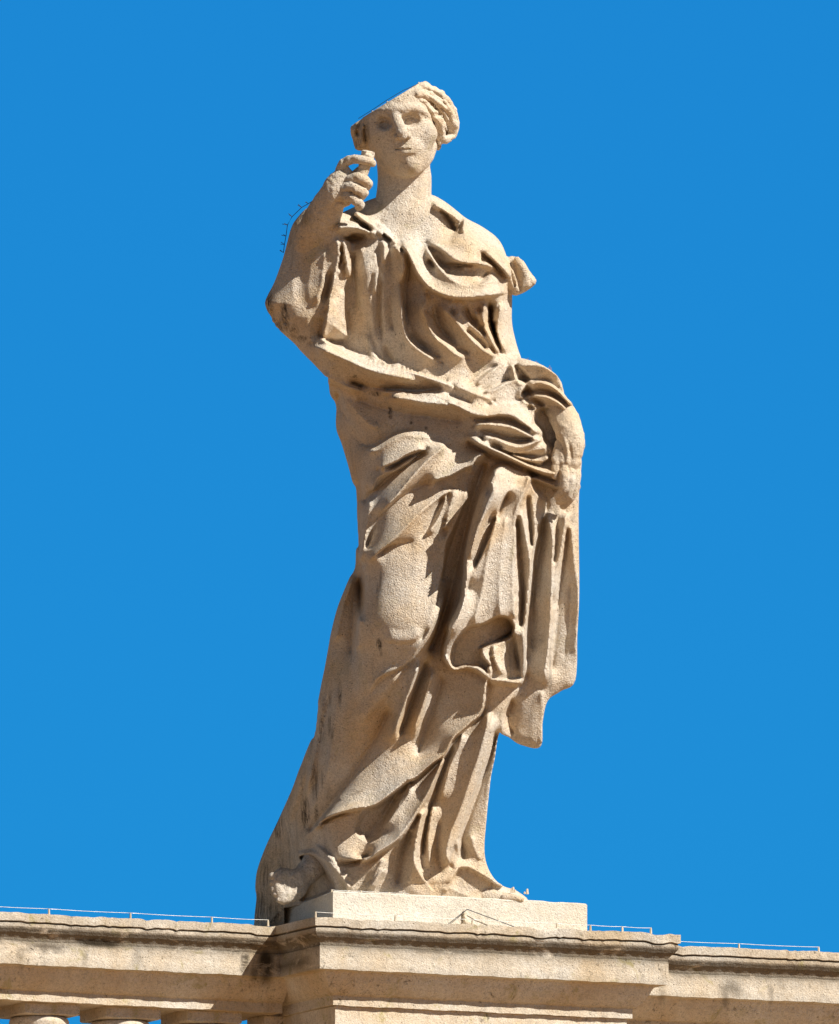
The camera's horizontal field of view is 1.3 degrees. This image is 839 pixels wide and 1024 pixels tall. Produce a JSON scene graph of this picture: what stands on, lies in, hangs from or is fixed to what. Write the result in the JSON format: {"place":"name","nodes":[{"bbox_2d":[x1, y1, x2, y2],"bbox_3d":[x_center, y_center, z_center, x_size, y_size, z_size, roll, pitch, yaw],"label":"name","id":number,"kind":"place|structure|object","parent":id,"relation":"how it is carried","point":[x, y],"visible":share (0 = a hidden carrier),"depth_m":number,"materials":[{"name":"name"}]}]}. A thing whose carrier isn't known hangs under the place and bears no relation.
{"place":"outdoors","nodes":[
{"label":"outdoors","id":0,"kind":"place"},
{"bbox_2d":[0,0,838,1023],"label":"sky","id":1,"kind":"structure","parent":0,"point":[179,543],"materials":[{"name":"blue"}]},
{"label":"roof","id":2,"kind":"structure","parent":0,"visible":0},
{"bbox_2d":[0,912,286,1023],"bbox_3d":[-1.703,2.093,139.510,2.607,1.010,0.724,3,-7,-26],"label":"balustrade","id":3,"kind":"object","parent":2,"relation":"on","point":[57,969],"visible":1,"depth_m":139.54,"materials":[{"name":"stone"}]},
{"bbox_2d":[8,907,268,925],"bbox_3d":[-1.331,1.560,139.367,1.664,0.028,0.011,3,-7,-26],"label":"bird wire","id":4,"kind":"object","parent":3,"relation":"on","point":[141,913],"visible":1,"depth_m":139.49,"materials":[{"name":"grey metal"}]},
{"bbox_2d":[274,917,680,1023],"bbox_3d":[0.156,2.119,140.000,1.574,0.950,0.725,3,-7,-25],"label":"pedestal","id":5,"kind":"object","parent":2,"relation":"on","point":[341,971],"visible":1,"depth_m":139.74,"materials":[{"name":"stone"}]},
{"bbox_2d":[284,891,586,930],"bbox_3d":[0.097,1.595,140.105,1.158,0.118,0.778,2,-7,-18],"label":"plinth","id":6,"kind":"structure","parent":5,"relation":"on","point":[432,908],"depth_m":139.79,"materials":[{"name":"stone"}]},
{"bbox_2d":[331,889,407,893],"bbox_3d":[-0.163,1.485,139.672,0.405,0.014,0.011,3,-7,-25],"label":"bird wire","id":7,"kind":"object","parent":6,"relation":"on","point":[365,891],"visible":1,"depth_m":139.65,"materials":[{"name":"grey metal"}]},
{"bbox_2d":[254,81,584,926],"bbox_3d":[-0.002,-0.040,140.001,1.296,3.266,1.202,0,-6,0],"label":"statue","id":8,"kind":"object","parent":6,"relation":"on","point":[452,651],"visible":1,"depth_m":139.72,"materials":[{"name":"stone"}]},
{"bbox_2d":[280,202,310,252],"bbox_3d":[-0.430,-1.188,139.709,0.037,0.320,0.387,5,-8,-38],"label":"bird wire","id":9,"kind":"object","parent":8,"relation":"attached to","point":[288,223],"visible":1,"depth_m":139.82,"materials":[{"name":"grey metal"}]},
{"bbox_2d":[358,82,419,118],"bbox_3d":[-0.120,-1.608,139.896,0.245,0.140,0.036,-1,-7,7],"label":"bird wire","id":10,"kind":"object","parent":8,"relation":"attached to","point":[387,99],"visible":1,"depth_m":139.89,"materials":[{"name":"grey metal"}]},
{"bbox_2d":[510,887,528,893],"bbox_3d":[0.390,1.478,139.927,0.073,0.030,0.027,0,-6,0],"label":"wire clip","id":11,"kind":"object","parent":6,"relation":"on","point":[512,890],"visible":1,"depth_m":139.92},
{"bbox_2d":[448,909,514,926],"bbox_3d":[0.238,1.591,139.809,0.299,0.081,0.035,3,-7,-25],"label":"wire anchor","id":12,"kind":"object","parent":5,"relation":"on","point":[464,916],"visible":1,"depth_m":139.78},
{"bbox_2d":[314,911,651,933],"bbox_3d":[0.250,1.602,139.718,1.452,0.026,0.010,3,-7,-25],"label":"bird wire","id":13,"kind":"object","parent":5,"relation":"on","point":[590,929],"visible":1,"depth_m":139.73,"materials":[{"name":"grey metal"}]},
{"bbox_2d":[627,946,838,1023],"bbox_3d":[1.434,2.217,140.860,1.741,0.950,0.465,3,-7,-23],"label":"parapet wall","id":14,"kind":"structure","parent":2,"relation":"on","point":[719,985],"depth_m":140.64,"materials":[{"name":"stone"}]},
{"bbox_2d":[681,941,819,950],"bbox_3d":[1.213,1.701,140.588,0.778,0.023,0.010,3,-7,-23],"label":"bird wire","id":15,"kind":"object","parent":14,"relation":"on","point":[752,944],"visible":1,"depth_m":140.61,"materials":[{"name":"grey metal"}]}
]}

